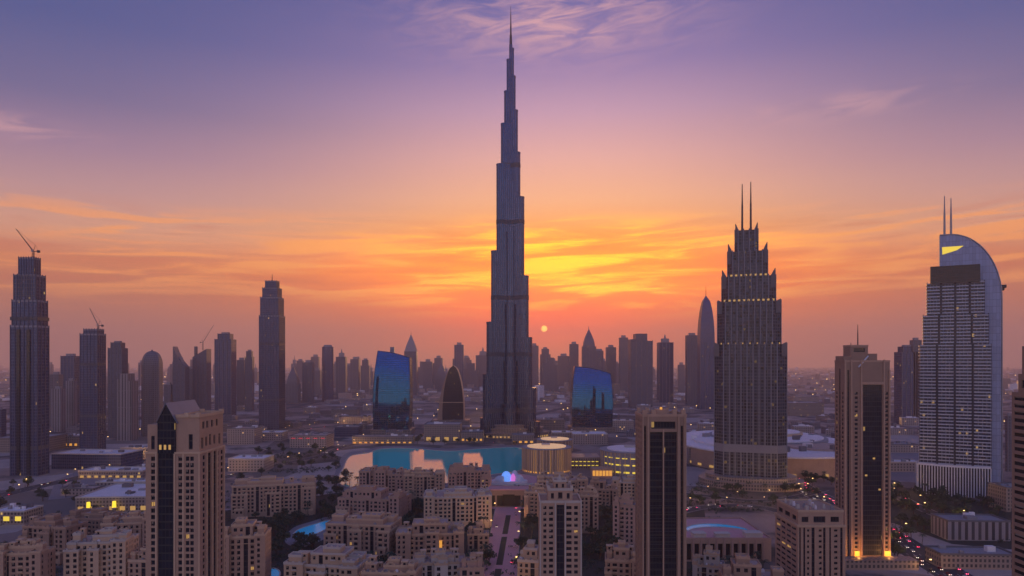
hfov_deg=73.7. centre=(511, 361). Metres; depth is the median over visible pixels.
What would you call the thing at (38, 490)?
shade tree
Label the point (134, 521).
apartment block
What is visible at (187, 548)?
windows
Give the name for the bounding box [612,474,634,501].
apartment block
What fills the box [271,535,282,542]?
shade tree
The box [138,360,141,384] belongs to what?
skyscraper
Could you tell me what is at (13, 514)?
flat roofed building
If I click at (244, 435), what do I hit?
flat roofed building
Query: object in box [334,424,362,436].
flat roofed building
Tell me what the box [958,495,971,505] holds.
shade tree
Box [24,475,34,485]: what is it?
shade tree
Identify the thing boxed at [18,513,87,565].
apartment block
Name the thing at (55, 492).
building yard
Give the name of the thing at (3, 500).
shade tree
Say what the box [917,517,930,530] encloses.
shade tree
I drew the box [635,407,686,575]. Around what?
residential tower
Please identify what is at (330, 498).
shade tree
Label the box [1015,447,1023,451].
window
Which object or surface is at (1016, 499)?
window
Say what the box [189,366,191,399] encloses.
skyscraper
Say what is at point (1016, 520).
window
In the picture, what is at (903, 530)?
shade tree
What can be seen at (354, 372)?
skyscraper
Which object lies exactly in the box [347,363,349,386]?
skyscraper
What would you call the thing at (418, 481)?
apartment block
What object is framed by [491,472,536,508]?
plaza
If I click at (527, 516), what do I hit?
shade tree
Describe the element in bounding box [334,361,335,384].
skyscraper
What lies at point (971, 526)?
flat roofed building
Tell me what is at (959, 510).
shade tree
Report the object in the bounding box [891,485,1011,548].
park ground
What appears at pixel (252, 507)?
windows
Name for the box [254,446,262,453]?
shade tree
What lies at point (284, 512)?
shade tree
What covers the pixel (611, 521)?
shade tree
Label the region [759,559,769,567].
palm tree
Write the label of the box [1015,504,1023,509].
window
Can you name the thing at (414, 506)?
shade tree
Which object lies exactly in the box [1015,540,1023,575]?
windows
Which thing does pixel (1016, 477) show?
window
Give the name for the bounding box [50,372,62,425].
skyscraper
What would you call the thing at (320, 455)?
lake road
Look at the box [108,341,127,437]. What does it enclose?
skyscraper
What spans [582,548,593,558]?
shade tree
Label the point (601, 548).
shade tree
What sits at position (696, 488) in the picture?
undergrowth
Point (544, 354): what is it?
skyscraper
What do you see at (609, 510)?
shade tree
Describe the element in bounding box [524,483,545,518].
apartment block
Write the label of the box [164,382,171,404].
skyscraper
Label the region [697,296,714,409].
skyscraper
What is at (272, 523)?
shade tree
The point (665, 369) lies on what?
skyscraper
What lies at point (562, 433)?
flat roofed building
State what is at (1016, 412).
window
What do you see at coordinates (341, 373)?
skyscraper
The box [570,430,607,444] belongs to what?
flat roofed building
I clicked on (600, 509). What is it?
shade tree
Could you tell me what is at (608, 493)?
apartment block
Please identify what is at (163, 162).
sky
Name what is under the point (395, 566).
apartment block
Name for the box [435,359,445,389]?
skyscraper
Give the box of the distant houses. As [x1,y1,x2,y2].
[0,366,1021,402]
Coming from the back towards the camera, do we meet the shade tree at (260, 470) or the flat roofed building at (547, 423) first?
the flat roofed building at (547, 423)
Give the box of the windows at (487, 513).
[435,513,487,520]
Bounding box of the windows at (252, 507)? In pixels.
[233,498,310,513]
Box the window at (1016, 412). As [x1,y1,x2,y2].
[1015,411,1023,414]
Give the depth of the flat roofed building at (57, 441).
1098.19 m
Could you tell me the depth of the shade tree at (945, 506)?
641.26 m
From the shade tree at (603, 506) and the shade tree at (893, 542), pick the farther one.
the shade tree at (603, 506)
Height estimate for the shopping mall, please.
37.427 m
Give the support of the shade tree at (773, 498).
on the ground at (764, 521)
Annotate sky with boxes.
[0,0,1023,367]
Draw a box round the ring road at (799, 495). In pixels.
[686,489,827,501]
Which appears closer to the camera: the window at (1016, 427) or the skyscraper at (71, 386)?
the window at (1016, 427)
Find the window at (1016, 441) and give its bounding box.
[1015,440,1023,443]
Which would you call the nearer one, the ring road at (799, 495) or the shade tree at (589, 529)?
the shade tree at (589, 529)
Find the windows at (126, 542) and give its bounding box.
[79,542,126,575]
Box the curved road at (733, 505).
[686,504,776,512]
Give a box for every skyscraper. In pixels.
[0,407,5,435]
[10,256,49,475]
[50,362,53,373]
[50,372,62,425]
[51,386,65,431]
[60,354,79,422]
[65,378,77,426]
[80,328,105,448]
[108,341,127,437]
[116,373,137,440]
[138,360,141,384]
[139,350,162,436]
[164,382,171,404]
[167,367,169,381]
[170,362,172,384]
[172,346,189,401]
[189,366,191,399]
[192,346,210,409]
[214,332,235,415]
[237,358,244,405]
[245,350,253,410]
[254,364,258,381]
[259,277,284,429]
[285,363,300,402]
[291,356,295,369]
[295,359,303,381]
[302,360,313,401]
[311,354,319,369]
[314,368,321,394]
[322,345,333,401]
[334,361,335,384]
[336,349,346,397]
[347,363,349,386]
[350,357,359,391]
[361,358,369,391]
[370,367,373,384]
[404,335,417,394]
[418,361,423,385]
[423,359,432,389]
[434,356,442,384]
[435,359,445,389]
[454,342,463,386]
[464,356,469,368]
[464,363,477,386]
[476,347,485,385]
[478,12,549,438]
[532,343,538,385]
[540,347,550,384]
[542,358,557,390]
[558,354,568,388]
[569,342,578,388]
[582,326,595,368]
[596,349,602,370]
[603,359,605,371]
[606,345,615,383]
[616,362,618,383]
[619,335,627,391]
[628,334,652,406]
[657,335,673,401]
[678,362,684,391]
[685,333,696,404]
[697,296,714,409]
[894,345,918,423]
[910,338,921,416]
[1005,413,1011,471]
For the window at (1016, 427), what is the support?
in the residential tower at (1018, 483)
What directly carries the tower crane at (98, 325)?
on the skyscraper at (92, 388)
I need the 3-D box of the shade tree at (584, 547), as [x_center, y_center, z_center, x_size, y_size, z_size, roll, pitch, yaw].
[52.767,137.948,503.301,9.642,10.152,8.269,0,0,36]
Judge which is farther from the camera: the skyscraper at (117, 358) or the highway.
the highway
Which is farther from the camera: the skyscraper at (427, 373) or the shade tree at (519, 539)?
the skyscraper at (427, 373)
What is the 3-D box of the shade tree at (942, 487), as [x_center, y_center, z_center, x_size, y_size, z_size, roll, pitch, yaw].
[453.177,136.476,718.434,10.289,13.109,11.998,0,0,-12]
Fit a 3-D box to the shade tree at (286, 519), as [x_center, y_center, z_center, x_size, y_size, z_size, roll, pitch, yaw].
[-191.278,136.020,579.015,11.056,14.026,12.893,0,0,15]
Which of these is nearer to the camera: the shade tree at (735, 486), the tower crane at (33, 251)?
the shade tree at (735, 486)
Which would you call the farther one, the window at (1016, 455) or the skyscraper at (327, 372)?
the skyscraper at (327, 372)
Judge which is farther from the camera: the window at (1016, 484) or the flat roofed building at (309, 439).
the flat roofed building at (309, 439)
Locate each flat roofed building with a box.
[0,434,66,452]
[0,503,43,524]
[51,449,142,469]
[60,483,105,495]
[66,433,79,447]
[75,483,145,511]
[78,465,145,477]
[95,477,145,485]
[120,444,147,458]
[227,425,262,444]
[228,454,273,471]
[262,429,287,440]
[289,432,333,447]
[331,408,359,416]
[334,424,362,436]
[339,415,370,423]
[352,433,414,443]
[424,422,461,441]
[461,429,483,441]
[512,431,534,444]
[536,417,564,431]
[551,429,574,437]
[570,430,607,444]
[612,419,633,431]
[686,446,690,463]
[787,395,818,401]
[787,401,823,415]
[891,426,913,434]
[891,441,918,452]
[891,458,918,471]
[924,545,1011,569]
[930,512,1010,540]
[987,482,1011,511]
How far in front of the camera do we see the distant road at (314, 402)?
2302.13 m
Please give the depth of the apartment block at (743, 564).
368.03 m
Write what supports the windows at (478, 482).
in the apartment block at (471, 475)
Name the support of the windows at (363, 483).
in the apartment block at (392, 479)
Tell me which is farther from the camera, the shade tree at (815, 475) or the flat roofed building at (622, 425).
the flat roofed building at (622, 425)
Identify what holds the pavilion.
on the plaza
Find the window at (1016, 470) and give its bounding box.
[1015,468,1023,473]
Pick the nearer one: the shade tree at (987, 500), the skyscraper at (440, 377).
the shade tree at (987, 500)
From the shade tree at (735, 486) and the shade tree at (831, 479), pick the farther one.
the shade tree at (831, 479)
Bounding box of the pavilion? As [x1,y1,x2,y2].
[491,470,534,485]
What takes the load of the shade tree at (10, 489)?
on the city road at (17, 491)
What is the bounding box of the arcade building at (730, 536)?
[686,517,771,561]
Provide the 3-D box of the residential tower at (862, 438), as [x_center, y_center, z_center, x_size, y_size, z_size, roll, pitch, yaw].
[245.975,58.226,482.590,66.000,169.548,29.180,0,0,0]
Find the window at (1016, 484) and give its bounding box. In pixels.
[1015,483,1023,487]
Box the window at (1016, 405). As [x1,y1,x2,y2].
[1015,404,1023,407]
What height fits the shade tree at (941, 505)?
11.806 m
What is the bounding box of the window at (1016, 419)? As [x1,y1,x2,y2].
[1015,418,1023,422]
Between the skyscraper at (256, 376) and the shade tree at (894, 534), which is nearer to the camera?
the shade tree at (894, 534)
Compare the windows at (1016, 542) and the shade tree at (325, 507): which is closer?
the windows at (1016, 542)
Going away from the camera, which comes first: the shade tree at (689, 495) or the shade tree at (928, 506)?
the shade tree at (928, 506)
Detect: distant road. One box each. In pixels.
[50,431,65,433]
[286,393,362,408]
[536,394,623,414]
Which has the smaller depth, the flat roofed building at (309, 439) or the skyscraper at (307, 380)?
the flat roofed building at (309, 439)
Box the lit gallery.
[572,453,599,468]
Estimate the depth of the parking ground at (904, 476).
872.38 m
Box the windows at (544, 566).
[543,565,577,572]
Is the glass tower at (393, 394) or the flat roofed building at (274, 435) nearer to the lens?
the flat roofed building at (274, 435)
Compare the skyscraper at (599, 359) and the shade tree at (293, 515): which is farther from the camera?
the skyscraper at (599, 359)
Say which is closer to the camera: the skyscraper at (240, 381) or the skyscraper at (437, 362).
the skyscraper at (240, 381)
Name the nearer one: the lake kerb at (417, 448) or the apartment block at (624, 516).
the apartment block at (624, 516)
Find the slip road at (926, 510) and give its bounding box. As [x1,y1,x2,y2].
[897,495,1011,532]
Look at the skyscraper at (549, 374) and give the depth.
3297.42 m
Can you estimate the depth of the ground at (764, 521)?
1110.60 m
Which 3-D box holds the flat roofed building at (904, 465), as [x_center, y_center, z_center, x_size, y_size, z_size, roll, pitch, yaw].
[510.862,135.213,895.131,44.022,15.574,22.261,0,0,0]
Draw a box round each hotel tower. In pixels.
[698,182,803,491]
[916,196,1006,497]
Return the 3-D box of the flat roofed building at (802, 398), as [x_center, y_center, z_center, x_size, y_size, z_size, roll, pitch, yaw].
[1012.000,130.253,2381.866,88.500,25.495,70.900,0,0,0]
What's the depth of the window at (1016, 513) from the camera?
311.81 m
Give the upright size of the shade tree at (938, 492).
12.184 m
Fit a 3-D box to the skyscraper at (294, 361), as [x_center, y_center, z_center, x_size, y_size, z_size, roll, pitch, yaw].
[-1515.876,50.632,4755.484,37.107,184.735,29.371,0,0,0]
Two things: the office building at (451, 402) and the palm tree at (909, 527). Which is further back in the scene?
the office building at (451, 402)
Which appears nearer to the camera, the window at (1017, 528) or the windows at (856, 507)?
the window at (1017, 528)
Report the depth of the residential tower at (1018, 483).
312.39 m
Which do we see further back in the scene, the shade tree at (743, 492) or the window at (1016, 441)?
the shade tree at (743, 492)
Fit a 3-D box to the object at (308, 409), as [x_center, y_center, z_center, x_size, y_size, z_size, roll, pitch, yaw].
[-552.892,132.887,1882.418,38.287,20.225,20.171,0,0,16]
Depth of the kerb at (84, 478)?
809.98 m
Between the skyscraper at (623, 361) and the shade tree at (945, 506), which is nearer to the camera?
the shade tree at (945, 506)
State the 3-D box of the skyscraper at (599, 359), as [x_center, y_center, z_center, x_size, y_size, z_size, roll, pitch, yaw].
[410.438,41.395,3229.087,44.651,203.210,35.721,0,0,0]
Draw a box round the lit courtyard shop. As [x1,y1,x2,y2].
[590,466,612,476]
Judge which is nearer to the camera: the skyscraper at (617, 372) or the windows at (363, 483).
the windows at (363, 483)
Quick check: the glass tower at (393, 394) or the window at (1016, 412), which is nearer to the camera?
the window at (1016, 412)
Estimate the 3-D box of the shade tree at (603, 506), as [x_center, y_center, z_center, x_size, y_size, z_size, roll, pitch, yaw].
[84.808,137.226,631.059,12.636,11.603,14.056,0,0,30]
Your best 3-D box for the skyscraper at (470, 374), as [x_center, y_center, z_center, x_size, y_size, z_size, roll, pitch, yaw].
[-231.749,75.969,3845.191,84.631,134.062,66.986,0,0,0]
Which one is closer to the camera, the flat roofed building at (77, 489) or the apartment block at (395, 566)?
the apartment block at (395, 566)
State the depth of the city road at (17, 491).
794.25 m
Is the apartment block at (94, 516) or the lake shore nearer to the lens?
the apartment block at (94, 516)
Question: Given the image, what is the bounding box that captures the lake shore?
[334,445,522,489]
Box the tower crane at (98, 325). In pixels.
[90,310,103,328]
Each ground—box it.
[0,368,1019,575]
[225,493,704,575]
[891,448,918,482]
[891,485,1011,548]
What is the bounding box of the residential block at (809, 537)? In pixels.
[774,498,845,575]
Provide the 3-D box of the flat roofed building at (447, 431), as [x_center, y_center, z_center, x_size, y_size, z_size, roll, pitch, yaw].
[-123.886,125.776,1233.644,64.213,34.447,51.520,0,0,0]
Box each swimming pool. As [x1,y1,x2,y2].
[271,568,280,575]
[292,520,329,536]
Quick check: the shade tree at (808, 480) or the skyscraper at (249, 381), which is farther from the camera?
the skyscraper at (249, 381)
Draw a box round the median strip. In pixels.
[494,515,510,575]
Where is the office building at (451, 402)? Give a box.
[432,366,470,424]
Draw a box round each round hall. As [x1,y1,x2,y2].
[522,443,571,473]
[537,436,572,450]
[600,445,634,475]
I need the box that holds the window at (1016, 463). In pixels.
[1015,461,1023,465]
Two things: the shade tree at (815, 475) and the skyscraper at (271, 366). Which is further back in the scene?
the skyscraper at (271, 366)
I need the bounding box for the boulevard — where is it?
[484,507,519,575]
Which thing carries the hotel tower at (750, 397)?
on the ground at (764, 521)
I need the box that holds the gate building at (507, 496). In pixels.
[489,486,528,506]
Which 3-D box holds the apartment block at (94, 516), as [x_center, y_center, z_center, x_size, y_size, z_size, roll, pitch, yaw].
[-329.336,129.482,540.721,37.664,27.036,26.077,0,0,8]
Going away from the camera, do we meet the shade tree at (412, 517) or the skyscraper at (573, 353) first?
the shade tree at (412, 517)
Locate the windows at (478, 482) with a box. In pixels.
[449,482,487,487]
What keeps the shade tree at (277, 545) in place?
on the quarter ground at (591, 571)
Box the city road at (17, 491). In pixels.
[0,420,413,496]
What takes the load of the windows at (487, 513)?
in the apartment block at (465, 505)
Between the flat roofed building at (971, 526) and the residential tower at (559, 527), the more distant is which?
the flat roofed building at (971, 526)
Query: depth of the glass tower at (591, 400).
1385.33 m
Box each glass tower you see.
[370,347,414,434]
[568,366,615,431]
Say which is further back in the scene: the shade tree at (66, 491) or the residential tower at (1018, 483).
the shade tree at (66, 491)
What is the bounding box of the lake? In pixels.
[339,447,521,486]
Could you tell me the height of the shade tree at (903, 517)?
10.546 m
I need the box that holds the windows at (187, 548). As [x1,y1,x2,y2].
[152,535,221,575]
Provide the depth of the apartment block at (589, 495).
568.32 m
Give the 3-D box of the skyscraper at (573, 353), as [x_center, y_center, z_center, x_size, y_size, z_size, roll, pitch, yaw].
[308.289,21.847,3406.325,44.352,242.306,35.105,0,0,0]
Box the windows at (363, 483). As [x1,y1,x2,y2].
[363,483,402,490]
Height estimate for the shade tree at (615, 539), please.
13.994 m
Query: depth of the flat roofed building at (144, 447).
1000.22 m
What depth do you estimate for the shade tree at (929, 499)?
674.75 m
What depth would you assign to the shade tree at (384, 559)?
466.90 m
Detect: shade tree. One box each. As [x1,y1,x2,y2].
[0,497,7,506]
[6,486,14,494]
[23,478,32,486]
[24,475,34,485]
[34,487,43,492]
[35,490,48,500]
[61,489,69,496]
[236,472,244,477]
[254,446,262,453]
[257,467,264,475]
[266,519,280,535]
[270,511,282,522]
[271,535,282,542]
[271,541,284,553]
[274,530,290,543]
[279,508,288,515]
[280,514,293,527]
[287,511,298,523]
[293,543,304,550]
[294,509,305,521]
[295,533,303,540]
[298,538,308,549]
[300,531,307,538]
[305,532,320,546]
[308,534,318,547]
[311,443,318,448]
[316,480,323,486]
[318,485,327,494]
[320,503,331,516]
[325,507,334,517]
[327,494,336,503]
[331,475,341,484]
[333,486,343,492]
[340,468,348,475]
[341,476,348,481]
[377,555,387,562]
[402,514,411,522]
[410,513,418,520]
[411,502,419,508]
[412,506,421,515]
[417,500,423,508]
[483,548,496,564]
[514,534,527,548]
[523,514,532,524]
[527,514,537,524]
[582,542,588,555]
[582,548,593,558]
[585,525,594,535]
[591,542,606,558]
[598,505,604,519]
[599,504,610,514]
[603,523,612,532]
[605,518,612,531]
[606,506,612,514]
[606,535,621,543]
[687,492,694,502]
[694,494,705,504]
[709,493,720,502]
[722,483,731,491]
[733,482,742,490]
[738,490,746,497]
[767,493,777,503]
[780,482,789,493]
[789,483,799,490]
[805,478,812,485]
[811,487,821,496]
[812,473,819,481]
[826,476,834,484]
[891,530,902,540]
[891,540,900,554]
[891,543,905,555]
[894,482,903,490]
[897,490,910,498]
[897,513,909,524]
[899,525,913,538]
[901,499,911,509]
[906,519,914,526]
[907,503,918,513]
[910,514,925,525]
[915,488,925,498]
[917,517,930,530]
[922,503,933,512]
[925,496,935,505]
[926,487,937,494]
[932,495,940,508]
[935,490,946,496]
[935,501,947,512]
[937,485,949,492]
[937,500,950,512]
[939,493,952,501]
[951,506,963,512]
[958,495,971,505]
[976,494,984,502]
[980,496,993,507]
[989,510,998,515]
[993,504,1003,513]
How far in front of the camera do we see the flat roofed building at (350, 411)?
1768.50 m
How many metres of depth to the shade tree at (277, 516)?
584.96 m
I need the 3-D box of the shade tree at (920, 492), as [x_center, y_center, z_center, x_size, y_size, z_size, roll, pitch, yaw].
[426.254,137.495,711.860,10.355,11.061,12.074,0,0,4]
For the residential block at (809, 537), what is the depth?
400.80 m
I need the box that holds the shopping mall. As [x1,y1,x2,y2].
[686,429,834,477]
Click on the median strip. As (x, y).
(502, 547)
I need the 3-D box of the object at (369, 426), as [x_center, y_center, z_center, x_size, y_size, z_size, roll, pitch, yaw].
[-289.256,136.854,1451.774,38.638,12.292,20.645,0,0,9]
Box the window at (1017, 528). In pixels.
[1015,526,1023,531]
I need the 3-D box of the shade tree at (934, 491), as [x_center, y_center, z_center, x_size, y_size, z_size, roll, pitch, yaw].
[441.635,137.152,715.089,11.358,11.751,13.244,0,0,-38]
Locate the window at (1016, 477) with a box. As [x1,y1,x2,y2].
[1015,476,1023,480]
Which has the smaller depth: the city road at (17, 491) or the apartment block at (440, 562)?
the apartment block at (440, 562)
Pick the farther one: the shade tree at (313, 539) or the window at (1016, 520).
the shade tree at (313, 539)
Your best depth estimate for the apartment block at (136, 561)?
416.03 m
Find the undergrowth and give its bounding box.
[0,447,1011,575]
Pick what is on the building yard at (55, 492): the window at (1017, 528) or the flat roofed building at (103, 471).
the flat roofed building at (103, 471)
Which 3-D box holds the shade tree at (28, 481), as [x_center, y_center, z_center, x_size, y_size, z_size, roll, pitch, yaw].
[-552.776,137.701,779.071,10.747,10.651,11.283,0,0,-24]
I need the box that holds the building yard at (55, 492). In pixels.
[48,471,129,499]
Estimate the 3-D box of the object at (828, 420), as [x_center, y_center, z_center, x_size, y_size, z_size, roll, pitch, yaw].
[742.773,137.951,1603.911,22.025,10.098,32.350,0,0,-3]
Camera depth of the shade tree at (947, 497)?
673.29 m
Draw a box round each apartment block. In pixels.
[0,538,55,575]
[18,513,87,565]
[63,527,138,575]
[64,507,128,534]
[100,510,145,550]
[127,546,145,575]
[225,516,271,575]
[231,475,315,518]
[283,543,371,575]
[323,511,401,561]
[335,484,411,516]
[359,465,406,491]
[361,555,422,575]
[395,515,463,559]
[404,467,444,498]
[413,548,465,575]
[424,485,491,527]
[448,462,490,488]
[459,552,483,575]
[467,521,488,557]
[517,539,537,575]
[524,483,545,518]
[537,471,587,492]
[574,485,598,533]
[589,477,617,506]
[604,540,634,575]
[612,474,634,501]
[613,493,634,550]
[692,545,724,575]
[718,553,784,575]
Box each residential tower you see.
[145,399,224,575]
[538,474,581,575]
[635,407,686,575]
[834,326,918,569]
[1012,346,1023,575]
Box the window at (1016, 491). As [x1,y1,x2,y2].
[1015,490,1023,494]
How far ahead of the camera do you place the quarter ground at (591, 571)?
561.35 m
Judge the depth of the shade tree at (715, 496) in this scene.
688.63 m
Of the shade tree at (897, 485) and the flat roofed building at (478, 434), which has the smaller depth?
the shade tree at (897, 485)
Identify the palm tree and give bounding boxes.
[480,543,491,559]
[724,554,733,559]
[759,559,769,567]
[905,525,916,543]
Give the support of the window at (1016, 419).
in the residential tower at (1018, 483)
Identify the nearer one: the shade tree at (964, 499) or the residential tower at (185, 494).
the residential tower at (185, 494)
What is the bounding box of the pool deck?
[285,516,331,546]
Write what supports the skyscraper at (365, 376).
on the ground at (764, 521)
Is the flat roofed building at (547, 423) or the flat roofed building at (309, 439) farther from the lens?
the flat roofed building at (547, 423)
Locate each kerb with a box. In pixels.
[2,420,412,496]
[225,439,536,478]
[338,447,521,487]
[489,507,520,575]
[688,504,776,512]
[694,490,828,501]
[799,478,973,575]
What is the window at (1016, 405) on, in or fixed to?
in the residential tower at (1018, 483)
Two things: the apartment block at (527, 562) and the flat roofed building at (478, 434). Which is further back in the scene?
the flat roofed building at (478, 434)
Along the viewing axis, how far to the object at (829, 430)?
1312.06 m
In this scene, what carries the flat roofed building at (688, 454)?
on the ground at (764, 521)
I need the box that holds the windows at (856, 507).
[855,502,887,550]
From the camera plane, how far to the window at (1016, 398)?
311.20 m
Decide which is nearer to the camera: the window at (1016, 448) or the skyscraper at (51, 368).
the window at (1016, 448)
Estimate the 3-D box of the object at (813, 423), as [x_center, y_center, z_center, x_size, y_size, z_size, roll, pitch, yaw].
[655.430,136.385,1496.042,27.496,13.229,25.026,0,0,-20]
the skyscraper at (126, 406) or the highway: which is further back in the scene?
the highway
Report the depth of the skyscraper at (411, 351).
2906.33 m
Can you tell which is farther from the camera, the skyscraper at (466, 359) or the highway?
the skyscraper at (466, 359)
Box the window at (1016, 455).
[1015,454,1023,458]
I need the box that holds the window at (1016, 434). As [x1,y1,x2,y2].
[1015,432,1023,436]
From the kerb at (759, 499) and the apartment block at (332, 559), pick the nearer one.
the apartment block at (332, 559)
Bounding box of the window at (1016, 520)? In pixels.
[1015,519,1023,524]
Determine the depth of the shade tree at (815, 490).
721.77 m
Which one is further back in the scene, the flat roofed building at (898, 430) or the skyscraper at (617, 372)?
the skyscraper at (617, 372)
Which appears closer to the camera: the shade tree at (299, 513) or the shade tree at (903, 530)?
the shade tree at (903, 530)
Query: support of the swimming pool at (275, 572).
on the quarter ground at (591, 571)
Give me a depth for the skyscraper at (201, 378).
1848.89 m
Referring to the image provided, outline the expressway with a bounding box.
[798,481,972,575]
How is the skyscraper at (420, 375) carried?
on the ground at (764, 521)
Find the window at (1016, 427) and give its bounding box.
[1015,425,1023,429]
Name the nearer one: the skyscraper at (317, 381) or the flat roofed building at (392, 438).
the flat roofed building at (392, 438)
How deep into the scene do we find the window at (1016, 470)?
311.81 m
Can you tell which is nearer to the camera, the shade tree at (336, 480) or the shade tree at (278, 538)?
the shade tree at (278, 538)
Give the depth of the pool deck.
577.90 m
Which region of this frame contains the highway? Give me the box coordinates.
[106,404,1011,410]
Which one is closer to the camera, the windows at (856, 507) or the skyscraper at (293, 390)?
the windows at (856, 507)
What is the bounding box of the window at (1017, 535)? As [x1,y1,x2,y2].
[1015,533,1023,538]
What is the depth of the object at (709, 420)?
1558.81 m
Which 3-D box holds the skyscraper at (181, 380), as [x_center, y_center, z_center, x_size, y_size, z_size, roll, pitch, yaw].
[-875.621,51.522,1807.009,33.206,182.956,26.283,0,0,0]
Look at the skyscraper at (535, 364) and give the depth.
3696.93 m
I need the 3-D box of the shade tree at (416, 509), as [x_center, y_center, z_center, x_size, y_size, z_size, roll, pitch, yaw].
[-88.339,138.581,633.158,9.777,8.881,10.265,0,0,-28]
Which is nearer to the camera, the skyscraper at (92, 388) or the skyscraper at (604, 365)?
the skyscraper at (92, 388)
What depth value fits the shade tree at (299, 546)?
504.15 m
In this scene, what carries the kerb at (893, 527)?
on the ground at (764, 521)
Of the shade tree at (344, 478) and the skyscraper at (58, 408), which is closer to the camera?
the shade tree at (344, 478)
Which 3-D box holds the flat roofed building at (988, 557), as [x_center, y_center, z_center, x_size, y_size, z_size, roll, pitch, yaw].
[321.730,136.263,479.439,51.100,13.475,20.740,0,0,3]
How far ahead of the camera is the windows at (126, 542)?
417.64 m
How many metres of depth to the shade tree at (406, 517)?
586.20 m
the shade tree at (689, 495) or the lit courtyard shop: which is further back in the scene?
the lit courtyard shop
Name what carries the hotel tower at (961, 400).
on the ground at (764, 521)
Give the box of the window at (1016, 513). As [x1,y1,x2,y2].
[1015,511,1023,516]
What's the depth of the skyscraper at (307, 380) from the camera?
2392.68 m
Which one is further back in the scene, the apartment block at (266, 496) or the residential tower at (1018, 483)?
the apartment block at (266, 496)
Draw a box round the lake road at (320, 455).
[225,441,511,478]
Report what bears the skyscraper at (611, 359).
on the ground at (764, 521)
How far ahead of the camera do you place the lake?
997.08 m
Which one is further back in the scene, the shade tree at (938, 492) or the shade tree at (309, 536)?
the shade tree at (938, 492)
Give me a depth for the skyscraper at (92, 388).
1079.88 m
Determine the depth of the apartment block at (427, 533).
479.77 m
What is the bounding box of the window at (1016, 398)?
[1015,397,1023,400]
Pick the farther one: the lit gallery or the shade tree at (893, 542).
the lit gallery
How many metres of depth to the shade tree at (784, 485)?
739.17 m
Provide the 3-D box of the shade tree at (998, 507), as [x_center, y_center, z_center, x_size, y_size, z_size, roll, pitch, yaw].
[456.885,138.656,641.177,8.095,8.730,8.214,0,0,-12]
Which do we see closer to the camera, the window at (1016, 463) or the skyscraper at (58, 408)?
the window at (1016, 463)
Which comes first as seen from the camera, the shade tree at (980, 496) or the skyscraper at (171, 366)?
the shade tree at (980, 496)
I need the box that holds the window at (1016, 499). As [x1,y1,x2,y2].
[1015,497,1023,502]
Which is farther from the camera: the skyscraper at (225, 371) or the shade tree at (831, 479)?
the skyscraper at (225, 371)
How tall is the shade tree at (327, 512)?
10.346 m
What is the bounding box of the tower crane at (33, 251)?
[16,229,39,256]

